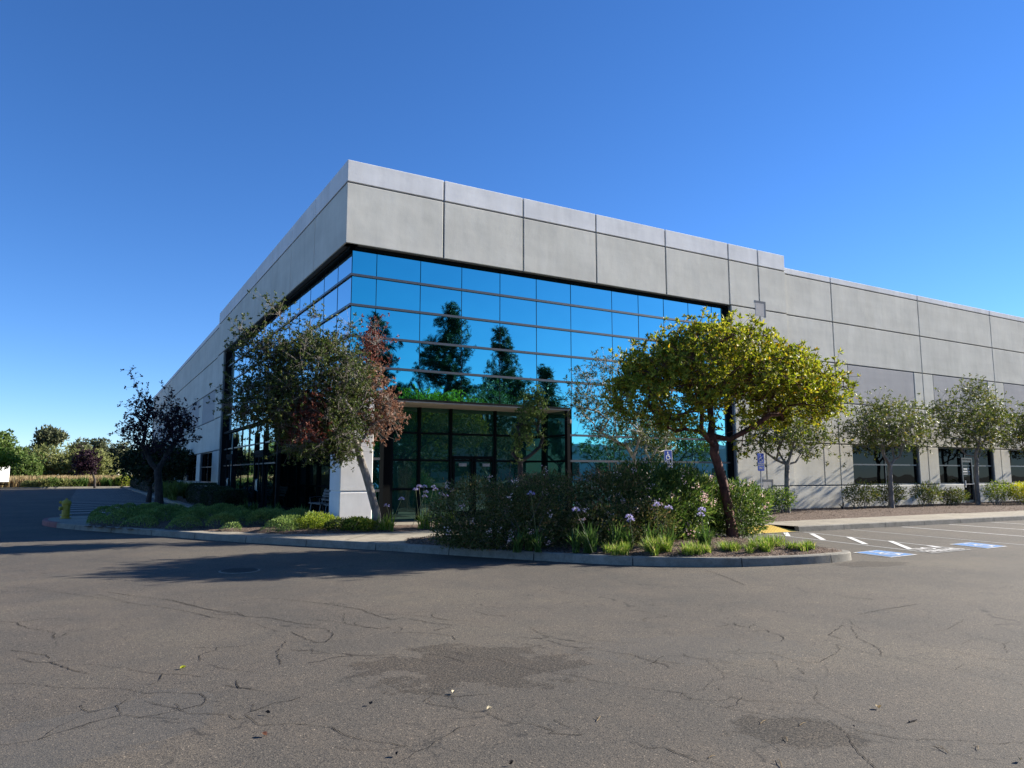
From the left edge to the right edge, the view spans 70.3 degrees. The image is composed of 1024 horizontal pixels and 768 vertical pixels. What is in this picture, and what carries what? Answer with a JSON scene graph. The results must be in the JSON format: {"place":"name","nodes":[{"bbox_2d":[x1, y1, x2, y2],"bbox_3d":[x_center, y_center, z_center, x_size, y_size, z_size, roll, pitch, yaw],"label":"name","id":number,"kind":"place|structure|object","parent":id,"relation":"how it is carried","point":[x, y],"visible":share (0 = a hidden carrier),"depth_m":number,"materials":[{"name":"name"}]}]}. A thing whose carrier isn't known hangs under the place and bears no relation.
{"place":"outdoors","nodes":[
{"label":"outdoors","id":0,"kind":"place"},
{"bbox_2d":[0,474,132,486],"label":"straw grass","id":1,"kind":"structure","parent":0,"point":[15,481],"depth_m":87.75,"materials":[{"name":"beige plant"}]},
{"bbox_2d":[66,437,99,452],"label":"eucalyptus","id":2,"kind":"object","parent":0,"point":[77,443],"visible":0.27,"depth_m":128.27,"materials":[{"name":"green plant"}]},
{"bbox_2d":[88,437,110,455],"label":"eucalyptus","id":3,"kind":"object","parent":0,"point":[102,443],"visible":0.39,"depth_m":131.18,"materials":[{"name":"green plant"}]},
{"bbox_2d":[239,485,571,508],"bbox_3d":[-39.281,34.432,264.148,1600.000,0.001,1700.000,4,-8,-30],"label":"field ground","id":4,"kind":"structure","parent":0,"point":[274,498],"depth_m":46.02,"materials":[{"name":"soil"}]},
{"bbox_2d":[0,448,21,470],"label":"island tree","id":5,"kind":"object","parent":4,"relation":"on","point":[7,460],"visible":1,"depth_m":70.32,"materials":[{"name":"green plant"}]},
{"bbox_2d":[0,428,41,474],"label":"tall tree","id":6,"kind":"object","parent":4,"relation":"on","point":[6,441],"visible":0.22,"depth_m":100.07,"materials":[{"name":"green plant"}]},
{"bbox_2d":[9,449,46,476],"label":"bushy tree","id":7,"kind":"object","parent":4,"relation":"on","point":[29,467],"visible":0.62,"depth_m":92.25,"materials":[{"name":"green plant"}]},
{"bbox_2d":[20,480,38,486],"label":"shrub","id":8,"kind":"object","parent":4,"relation":"on","point":[28,483],"visible":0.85,"depth_m":83.19,"materials":[{"name":"green plant"}]},
{"bbox_2d":[31,477,52,486],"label":"shrub","id":9,"kind":"object","parent":4,"relation":"on","point":[43,482],"visible":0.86,"depth_m":84.07,"materials":[{"name":"green plant"}]},
{"bbox_2d":[30,424,69,465],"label":"eucalyptus","id":10,"kind":"object","parent":4,"relation":"on","point":[50,435],"visible":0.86,"depth_m":125.51,"materials":[{"name":"green plant"}]},
{"bbox_2d":[46,477,62,486],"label":"shrub","id":11,"kind":"object","parent":4,"relation":"on","point":[54,480],"visible":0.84,"depth_m":84.94,"materials":[{"name":"green plant"}]},
{"bbox_2d":[22,442,100,475],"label":"willow tree","id":12,"kind":"object","parent":4,"relation":"on","point":[54,464],"visible":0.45,"depth_m":106.26,"materials":[{"name":"green plant"}]},
{"bbox_2d":[55,477,74,486],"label":"shrub","id":13,"kind":"object","parent":4,"relation":"on","point":[65,483],"visible":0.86,"depth_m":85.73,"materials":[{"name":"green plant"}]},
{"bbox_2d":[67,478,85,486],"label":"shrub","id":14,"kind":"object","parent":4,"relation":"on","point":[76,482],"visible":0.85,"depth_m":86.43,"materials":[{"name":"green plant"}]},
{"bbox_2d":[61,445,120,475],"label":"willow tree","id":15,"kind":"object","parent":4,"relation":"on","point":[104,462],"visible":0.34,"depth_m":107.94,"materials":[{"name":"green plant"}]},
{"bbox_2d":[105,440,130,474],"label":"eucalyptus","id":16,"kind":"object","parent":4,"relation":"on","point":[113,446],"visible":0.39,"depth_m":129.42,"materials":[{"name":"green plant"}]},
{"bbox_2d":[112,474,130,485],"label":"shrub","id":17,"kind":"object","parent":4,"relation":"on","point":[126,484],"visible":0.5,"depth_m":89.31,"materials":[{"name":"green plant"}]},
{"bbox_2d":[152,160,1023,524],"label":"office warehouse","id":18,"kind":"structure","parent":4,"relation":"on","point":[492,304],"depth_m":25.72,"materials":[{"name":"paint"}]},
{"bbox_2d":[188,454,197,481],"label":"window","id":19,"kind":"structure","parent":18,"relation":"in","point":[192,478],"depth_m":49.34,"materials":[{"name":"glass"}]},
{"bbox_2d":[201,452,211,482],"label":"window","id":20,"kind":"structure","parent":18,"relation":"in","point":[206,467],"depth_m":44.15,"materials":[{"name":"glass"}]},
{"bbox_2d":[225,438,234,486],"bbox_3d":[-14.530,4.452,37.305,0.154,3.240,1.920,4,-8,-30],"label":"window","id":21,"kind":"structure","parent":18,"relation":"in","point":[229,457],"depth_m":37.22,"materials":[{"name":"black glass"}]},
{"bbox_2d":[252,431,265,508],"bbox_3d":[-10.809,3.664,30.957,0.154,3.240,1.920,4,-8,-30],"label":"entry door","id":22,"kind":"structure","parent":18,"relation":"in","point":[257,453],"depth_m":30.82,"materials":[{"name":"brown metal"}]},
{"bbox_2d":[852,445,919,485],"bbox_3d":[17.037,3.727,33.250,5.040,1.800,0.280,4,-8,-30],"label":"window","id":23,"kind":"structure","parent":18,"relation":"in","point":[904,470],"depth_m":33.14,"materials":[{"name":"glass"}]},
{"bbox_2d":[937,447,992,484],"bbox_3d":[22.742,4.136,36.543,5.040,1.800,0.280,4,-8,-30],"label":"window","id":24,"kind":"structure","parent":18,"relation":"in","point":[949,463],"depth_m":36.22,"materials":[{"name":"glass"}]},
{"bbox_2d":[959,458,974,502],"bbox_3d":[22.813,4.862,36.390,0.960,2.320,0.140,4,-8,-30],"label":"glass door","id":25,"kind":"structure","parent":18,"relation":"in","point":[966,472],"depth_m":36.47,"materials":[{"name":"glass"}]},
{"bbox_2d":[1009,450,1023,483],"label":"window","id":26,"kind":"structure","parent":18,"relation":"in","point":[1016,460],"depth_m":39.08,"materials":[{"name":"glass"}]},
{"bbox_2d":[0,488,1023,767],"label":"asphalt","id":27,"kind":"structure","parent":0,"point":[128,648],"depth_m":6.47,"materials":[{"name":"grey asphalt"}]},
{"bbox_2d":[0,467,9,484],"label":"box trailer","id":28,"kind":"object","parent":27,"relation":"on","point":[4,476],"visible":0.55,"depth_m":78.69,"materials":[{"name":"white metal"}]},
{"bbox_2d":[0,486,121,488],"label":"kerb","id":29,"kind":"structure","parent":27,"relation":"on","point":[58,487],"depth_m":83.78,"materials":[{"name":"concrete"}]},
{"bbox_2d":[68,442,102,487],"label":"young tree","id":30,"kind":"object","parent":27,"relation":"on","point":[81,463],"visible":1,"depth_m":84.27,"materials":[{"name":"purple plant"}]},
{"bbox_2d":[60,488,165,516],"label":"parking lines","id":31,"kind":"object","parent":27,"relation":"on","point":[101,497],"visible":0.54,"depth_m":48.37,"materials":[{"name":"white paint"}]},
{"bbox_2d":[105,437,193,502],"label":"evergreen tree","id":32,"kind":"object","parent":27,"relation":"on","point":[131,456],"visible":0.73,"depth_m":38.71,"materials":[{"name":"green plant"}]},
{"bbox_2d":[109,365,201,503],"bbox_3d":[-15.069,2.270,30.881,3.008,6.123,2.779,-1,-7,8],"label":"plum tree","id":33,"kind":"object","parent":27,"relation":"on","point":[146,416],"visible":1,"depth_m":30.65,"materials":[{"name":"purple plant"}]},
{"bbox_2d":[218,568,259,573],"bbox_3d":[-4.547,3.110,12.139,0.660,0.020,0.660,4,-8,-30],"label":"manhole","id":34,"kind":"object","parent":27,"relation":"on","point":[237,570],"visible":1,"depth_m":12.04,"materials":[{"name":"metal"}]},
{"bbox_2d":[42,486,851,566],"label":"kerb","id":35,"kind":"structure","parent":27,"relation":"on","point":[782,560],"depth_m":14.02,"materials":[{"name":"concrete"}]},
{"bbox_2d":[0,571,1021,767],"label":"asphalt cracks","id":36,"kind":"object","parent":27,"relation":"on","point":[457,659],"visible":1,"depth_m":5.96,"materials":[{"name":"black asphalt"}]},
{"bbox_2d":[748,524,799,533],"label":"curb ramp","id":37,"kind":"structure","parent":27,"relation":"on","point":[773,529],"depth_m":20.30,"materials":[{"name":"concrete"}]},
{"bbox_2d":[853,550,916,556],"bbox_3d":[7.532,3.430,14.733,1.010,0.009,0.970,4,-8,-30],"label":"accessible symbol","id":38,"kind":"object","parent":27,"relation":"on","point":[885,553],"visible":1,"depth_m":14.70,"materials":[{"name":"blue paint"}]},
{"bbox_2d":[770,529,1020,551],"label":"parking lines","id":39,"kind":"object","parent":27,"relation":"on","point":[883,540],"visible":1,"depth_m":17.67,"materials":[{"name":"paint"}]},
{"bbox_2d":[783,522,1023,548],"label":"parking lines","id":40,"kind":"object","parent":27,"relation":"on","point":[852,538],"visible":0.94,"depth_m":18.32,"materials":[{"name":"white paint"}]},
{"bbox_2d":[795,515,1023,531],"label":"kerb","id":41,"kind":"structure","parent":27,"relation":"on","point":[805,528],"depth_m":22.55,"materials":[{"name":"concrete"}]},
{"bbox_2d":[918,547,971,552],"bbox_3d":[8.977,3.524,15.474,1.500,0.004,0.768,4,-8,-30],"label":"no parking marking","id":42,"kind":"object","parent":27,"relation":"on","point":[957,549],"visible":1,"depth_m":15.48,"materials":[{"name":"white paint"}]},
{"bbox_2d":[952,542,1004,547],"bbox_3d":[10.563,3.644,16.460,1.180,0.009,0.970,4,-8,-30],"label":"accessible symbol","id":43,"kind":"object","parent":27,"relation":"on","point":[972,544],"visible":1,"depth_m":16.35,"materials":[{"name":"blue paint"}]},
{"bbox_2d":[0,0,1023,473],"label":"sky","id":44,"kind":"structure","parent":0,"point":[154,154],"materials":[{"name":"blue"}]},
{"bbox_2d":[48,486,1023,556],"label":"sidewalk","id":45,"kind":"structure","parent":0,"point":[396,537],"depth_m":21.59,"materials":[{"name":"concrete"}]},
{"bbox_2d":[58,498,71,518],"bbox_3d":[-14.764,4.108,24.028,0.391,0.660,0.395,4,-8,-30],"label":"fire hydrant","id":46,"kind":"object","parent":45,"relation":"on","point":[66,503],"visible":1,"depth_m":23.96,"materials":[{"name":"yellow metal"}]},
{"bbox_2d":[131,487,250,509],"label":"planting bed","id":47,"kind":"object","parent":45,"relation":"on","point":[181,499],"visible":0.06,"depth_m":40.72,"materials":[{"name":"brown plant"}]},
{"bbox_2d":[130,478,173,493],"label":"clipped hedge","id":48,"kind":"object","parent":47,"relation":"on","point":[142,486],"visible":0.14,"depth_m":65.89,"materials":[{"name":"green plant"}]},
{"bbox_2d":[153,445,194,482],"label":"evergreen tree","id":49,"kind":"object","parent":47,"relation":"on","point":[190,467],"visible":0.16,"depth_m":48.87,"materials":[{"name":"green plant"}]},
{"bbox_2d":[162,479,185,497],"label":"flowering grass","id":50,"kind":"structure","parent":47,"relation":"on","point":[180,483],"depth_m":46.28,"materials":[{"name":"green plant"}]},
{"bbox_2d":[165,481,191,499],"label":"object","id":51,"kind":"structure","parent":47,"relation":"on","point":[172,491],"depth_m":41.82,"materials":[{"name":"green plant"}]},
{"bbox_2d":[185,482,217,503],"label":"clipped hedge","id":52,"kind":"object","parent":47,"relation":"on","point":[194,490],"visible":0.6,"depth_m":35.62,"materials":[{"name":"green plant"}]},
{"bbox_2d":[200,485,232,505],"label":"clipped hedge","id":53,"kind":"object","parent":47,"relation":"on","point":[207,496],"visible":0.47,"depth_m":32.05,"materials":[{"name":"green plant"}]},
{"bbox_2d":[212,488,248,509],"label":"clipped hedge","id":54,"kind":"object","parent":47,"relation":"on","point":[236,496],"visible":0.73,"depth_m":29.73,"materials":[{"name":"green plant"}]},
{"bbox_2d":[84,513,466,533],"bbox_3d":[-8.019,4.148,21.869,15.487,0.109,6.468,-4,-8,29],"label":"planting bed","id":55,"kind":"object","parent":45,"relation":"on","point":[254,527],"visible":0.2,"depth_m":19.29,"materials":[{"name":"brown soil"}]},
{"bbox_2d":[86,502,316,531],"bbox_3d":[-9.727,3.923,21.978,5.097,0.535,11.400,6,-9,-41],"label":"juniper carpet","id":56,"kind":"object","parent":55,"relation":"on","point":[181,513],"visible":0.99,"depth_m":20.47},
{"bbox_2d":[206,287,410,527],"bbox_3d":[-4.875,0.759,18.204,5.221,5.960,3.046,4,-8,-30],"label":"ailing oak","id":57,"kind":"object","parent":55,"relation":"on","point":[306,419],"visible":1,"depth_m":17.71,"materials":[{"name":"green plant"}]},
{"bbox_2d":[291,514,333,528],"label":"shrub","id":58,"kind":"object","parent":55,"relation":"on","point":[319,522],"visible":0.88,"depth_m":18.74,"materials":[{"name":"green plant"}]},
{"bbox_2d":[301,511,340,527],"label":"shrub","id":59,"kind":"object","parent":55,"relation":"on","point":[329,516],"visible":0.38,"depth_m":19.32,"materials":[{"name":"green plant"}]},
{"bbox_2d":[322,517,364,530],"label":"shrub","id":60,"kind":"object","parent":55,"relation":"on","point":[332,522],"visible":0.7,"depth_m":18.45,"materials":[{"name":"green plant"}]},
{"bbox_2d":[339,516,381,530],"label":"shrub","id":61,"kind":"object","parent":55,"relation":"on","point":[366,521],"visible":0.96,"depth_m":18.41,"materials":[{"name":"green plant"}]},
{"bbox_2d":[375,497,403,530],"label":"agapanthus","id":62,"kind":"object","parent":55,"relation":"on","point":[388,524],"visible":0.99,"depth_m":18.56,"materials":[{"name":"green plant"}]},
{"bbox_2d":[412,484,435,528],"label":"agapanthus","id":63,"kind":"object","parent":55,"relation":"on","point":[421,525],"visible":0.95,"depth_m":19.13,"materials":[{"name":"green plant"}]},
{"bbox_2d":[314,511,553,524],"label":"lobby slab","id":64,"kind":"structure","parent":45,"relation":"on","point":[405,522],"depth_m":21.95,"materials":[{"name":"concrete"}]},
{"bbox_2d":[309,489,330,516],"bbox_3d":[-6.654,4.148,25.487,0.625,0.950,1.500,4,-8,-30],"label":"chair","id":65,"kind":"object","parent":64,"relation":"on","point":[324,496],"visible":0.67,"depth_m":25.80,"materials":[{"name":"metal"}]},
{"bbox_2d":[503,384,550,514],"bbox_3d":[0.383,1.971,20.086,1.515,4.000,1.286,4,-8,-30],"label":"slender tree","id":66,"kind":"object","parent":45,"relation":"on","point":[529,403],"visible":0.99,"depth_m":20.07,"materials":[{"name":"green plant"}]},
{"bbox_2d":[404,533,840,559],"bbox_3d":[2.222,3.309,15.227,7.650,0.135,6.750,4,-8,-30],"label":"planting bed","id":67,"kind":"object","parent":45,"relation":"on","point":[775,552],"visible":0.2,"depth_m":13.53,"materials":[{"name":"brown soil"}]},
{"bbox_2d":[421,471,566,551],"bbox_3d":[-0.404,2.532,14.649,2.878,1.563,2.733,4,-8,-30],"label":"dark shrub","id":68,"kind":"object","parent":67,"relation":"on","point":[484,530],"visible":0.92,"depth_m":14.24,"materials":[{"name":"green plant"}]},
{"bbox_2d":[507,491,547,552],"bbox_3d":[0.271,2.576,13.730,0.921,1.142,0.963,0,-7,-2],"label":"agapanthus","id":69,"kind":"object","parent":67,"relation":"on","point":[517,548],"visible":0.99,"depth_m":13.52,"materials":[{"name":"green plant"}]},
{"bbox_2d":[499,469,560,522],"bbox_3d":[0.341,2.677,16.224,1.537,1.550,1.295,4,-8,-30],"label":"heavenly bamboo","id":70,"kind":"object","parent":67,"relation":"on","point":[525,487],"visible":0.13,"depth_m":16.20,"materials":[{"name":"green plant"}]},
{"bbox_2d":[497,465,638,548],"bbox_3d":[1.056,2.514,15.040,2.466,1.682,3.290,4,-8,-30],"label":"dark shrub","id":71,"kind":"object","parent":67,"relation":"on","point":[571,520],"visible":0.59,"depth_m":14.57,"materials":[{"name":"green plant"}]},
{"bbox_2d":[565,507,601,552],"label":"agapanthus","id":72,"kind":"object","parent":67,"relation":"on","point":[590,540],"visible":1,"depth_m":13.38,"materials":[{"name":"green plant"}]},
{"bbox_2d":[562,466,611,507],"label":"heavenly bamboo","id":73,"kind":"object","parent":67,"relation":"on","point":[588,482],"visible":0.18,"depth_m":17.18,"materials":[{"name":"green plant"}]},
{"bbox_2d":[551,462,681,543],"bbox_3d":[2.208,2.562,15.680,2.608,1.773,3.401,4,-8,-30],"label":"dark shrub","id":74,"kind":"object","parent":67,"relation":"on","point":[632,506],"visible":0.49,"depth_m":15.13,"materials":[{"name":"green plant"}]},
{"bbox_2d":[600,540,634,554],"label":"daylily clump","id":75,"kind":"object","parent":67,"relation":"on","point":[622,549],"visible":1,"depth_m":13.17,"materials":[{"name":"green plant"}]},
{"bbox_2d":[607,514,640,546],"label":"agapanthus","id":76,"kind":"object","parent":67,"relation":"on","point":[622,534],"visible":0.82,"depth_m":13.74,"materials":[{"name":"green plant"}]},
{"bbox_2d":[639,533,677,555],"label":"daylily clump","id":77,"kind":"object","parent":67,"relation":"on","point":[655,547],"visible":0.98,"depth_m":13.16,"materials":[{"name":"green plant"}]},
{"bbox_2d":[638,502,678,545],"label":"agapanthus","id":78,"kind":"object","parent":67,"relation":"on","point":[648,533],"visible":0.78,"depth_m":13.92,"materials":[{"name":"green plant"}]},
{"bbox_2d":[599,454,721,540],"bbox_3d":[3.218,2.557,16.298,2.464,2.010,2.686,4,-8,-30],"label":"oleander","id":79,"kind":"object","parent":67,"relation":"on","point":[661,483],"visible":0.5,"depth_m":15.85,"materials":[{"name":"green plant"}]},
{"bbox_2d":[644,458,735,535],"bbox_3d":[4.213,2.749,17.592,2.458,1.968,1.950,4,-8,-30],"label":"oleander","id":80,"kind":"object","parent":67,"relation":"on","point":[713,484],"visible":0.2,"depth_m":17.27,"materials":[{"name":"green plant"}]},
{"bbox_2d":[676,540,715,555],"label":"daylily clump","id":81,"kind":"object","parent":67,"relation":"on","point":[692,549],"visible":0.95,"depth_m":13.04,"materials":[{"name":"green plant"}]},
{"bbox_2d":[689,507,713,544],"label":"agapanthus","id":82,"kind":"object","parent":67,"relation":"on","point":[703,537],"visible":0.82,"depth_m":14.19,"materials":[{"name":"green plant"}]},
{"bbox_2d":[600,305,861,537],"bbox_3d":[5.329,0.952,17.157,7.191,5.335,4.866,4,-8,-30],"label":"madrone tree","id":83,"kind":"object","parent":67,"relation":"on","point":[746,370],"visible":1,"depth_m":16.27,"materials":[{"name":"green plant"}]},
{"bbox_2d":[713,538,754,553],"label":"daylily clump","id":84,"kind":"object","parent":67,"relation":"on","point":[725,545],"visible":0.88,"depth_m":13.33,"materials":[{"name":"green plant"}]},
{"bbox_2d":[710,476,776,538],"bbox_3d":[5.341,2.926,17.371,1.702,1.509,2.192,4,-8,-30],"label":"oleander","id":85,"kind":"object","parent":67,"relation":"on","point":[742,504],"visible":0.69,"depth_m":16.84,"materials":[{"name":"green plant"}]},
{"bbox_2d":[744,535,778,551],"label":"daylily clump","id":86,"kind":"object","parent":67,"relation":"on","point":[765,546],"visible":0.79,"depth_m":13.46,"materials":[{"name":"green plant"}]},
{"bbox_2d":[746,532,787,546],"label":"daylily clump","id":87,"kind":"object","parent":67,"relation":"on","point":[776,539],"visible":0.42,"depth_m":14.00,"materials":[{"name":"green plant"}]},
{"bbox_2d":[781,539,816,551],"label":"daylily clump","id":88,"kind":"object","parent":67,"relation":"on","point":[807,545],"visible":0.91,"depth_m":13.68,"materials":[{"name":"green plant"}]},
{"bbox_2d":[557,347,688,485],"bbox_3d":[3.433,1.539,21.493,4.424,5.143,2.112,3,-8,-22],"label":"pale stem tree","id":89,"kind":"object","parent":45,"relation":"on","point":[636,431],"visible":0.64,"depth_m":21.21,"materials":[{"name":"green plant"}]},
{"bbox_2d":[664,450,671,466],"bbox_3d":[4.580,3.034,21.248,0.314,2.205,0.032,4,-8,-30],"label":"parking sign","id":90,"kind":"object","parent":45,"relation":"on","point":[667,455],"visible":0.48,"depth_m":21.34,"materials":[{"name":"blue metal"}]},
{"bbox_2d":[757,453,763,509],"bbox_3d":[8.085,3.336,23.556,0.314,2.175,0.032,4,-8,-30],"label":"parking sign","id":91,"kind":"object","parent":45,"relation":"on","point":[760,459],"visible":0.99,"depth_m":23.62,"materials":[{"name":"blue metal"}]},
{"bbox_2d":[739,500,1023,521],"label":"planting bed","id":92,"kind":"object","parent":45,"relation":"on","point":[838,514],"visible":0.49,"depth_m":27.26,"materials":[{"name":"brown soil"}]},
{"bbox_2d":[733,484,774,512],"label":"shrub","id":93,"kind":"object","parent":92,"relation":"on","point":[763,492],"visible":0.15,"depth_m":24.23,"materials":[{"name":"green plant"}]},
{"bbox_2d":[765,484,797,512],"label":"shrub","id":94,"kind":"object","parent":92,"relation":"on","point":[781,501],"visible":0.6,"depth_m":25.01,"materials":[{"name":"green plant"}]},
{"bbox_2d":[735,401,854,512],"bbox_3d":[9.675,2.446,25.857,5.102,4.427,3.316,1,-7,-9],"label":"street tree","id":95,"kind":"object","parent":92,"relation":"on","point":[797,434],"visible":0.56,"depth_m":25.63,"materials":[{"name":"green plant"}]},
{"bbox_2d":[841,479,880,508],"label":"shrub","id":96,"kind":"object","parent":92,"relation":"on","point":[857,493],"visible":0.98,"depth_m":28.77,"materials":[{"name":"green plant"}]},
{"bbox_2d":[831,385,939,507],"bbox_3d":[15.276,2.575,29.562,3.453,5.081,5.512,-6,-9,38],"label":"street tree","id":97,"kind":"object","parent":92,"relation":"on","point":[874,426],"visible":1,"depth_m":29.38,"materials":[{"name":"green plant"}]},
{"bbox_2d":[871,480,908,506],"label":"shrub","id":98,"kind":"object","parent":92,"relation":"on","point":[896,494],"visible":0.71,"depth_m":30.06,"materials":[{"name":"green plant"}]},
{"bbox_2d":[906,480,943,506],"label":"shrub","id":99,"kind":"object","parent":92,"relation":"on","point":[929,494],"visible":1,"depth_m":30.86,"materials":[{"name":"green plant"}]},
{"bbox_2d":[937,486,970,504],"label":"shrub","id":100,"kind":"object","parent":92,"relation":"on","point":[952,494],"visible":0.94,"depth_m":31.78,"materials":[{"name":"green plant"}]},
{"bbox_2d":[921,373,1021,504],"bbox_3d":[20.758,2.516,32.986,6.836,6.046,3.438,4,-8,-30],"label":"street tree","id":101,"kind":"object","parent":92,"relation":"on","point":[993,415],"visible":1,"depth_m":32.65,"materials":[{"name":"green plant"}]},
{"bbox_2d":[980,479,1013,504],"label":"shrub","id":102,"kind":"object","parent":92,"relation":"on","point":[997,493],"visible":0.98,"depth_m":32.58,"materials":[{"name":"green plant"}]},
{"bbox_2d":[987,402,1023,456],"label":"street tree","id":103,"kind":"object","parent":92,"relation":"on","point":[1019,424],"visible":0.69,"depth_m":35.32,"materials":[{"name":"green plant"}]},
{"bbox_2d":[1006,481,1023,504],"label":"shrub","id":104,"kind":"object","parent":92,"relation":"on","point":[1017,493],"visible":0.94,"depth_m":32.54,"materials":[{"name":"yellow plant"}]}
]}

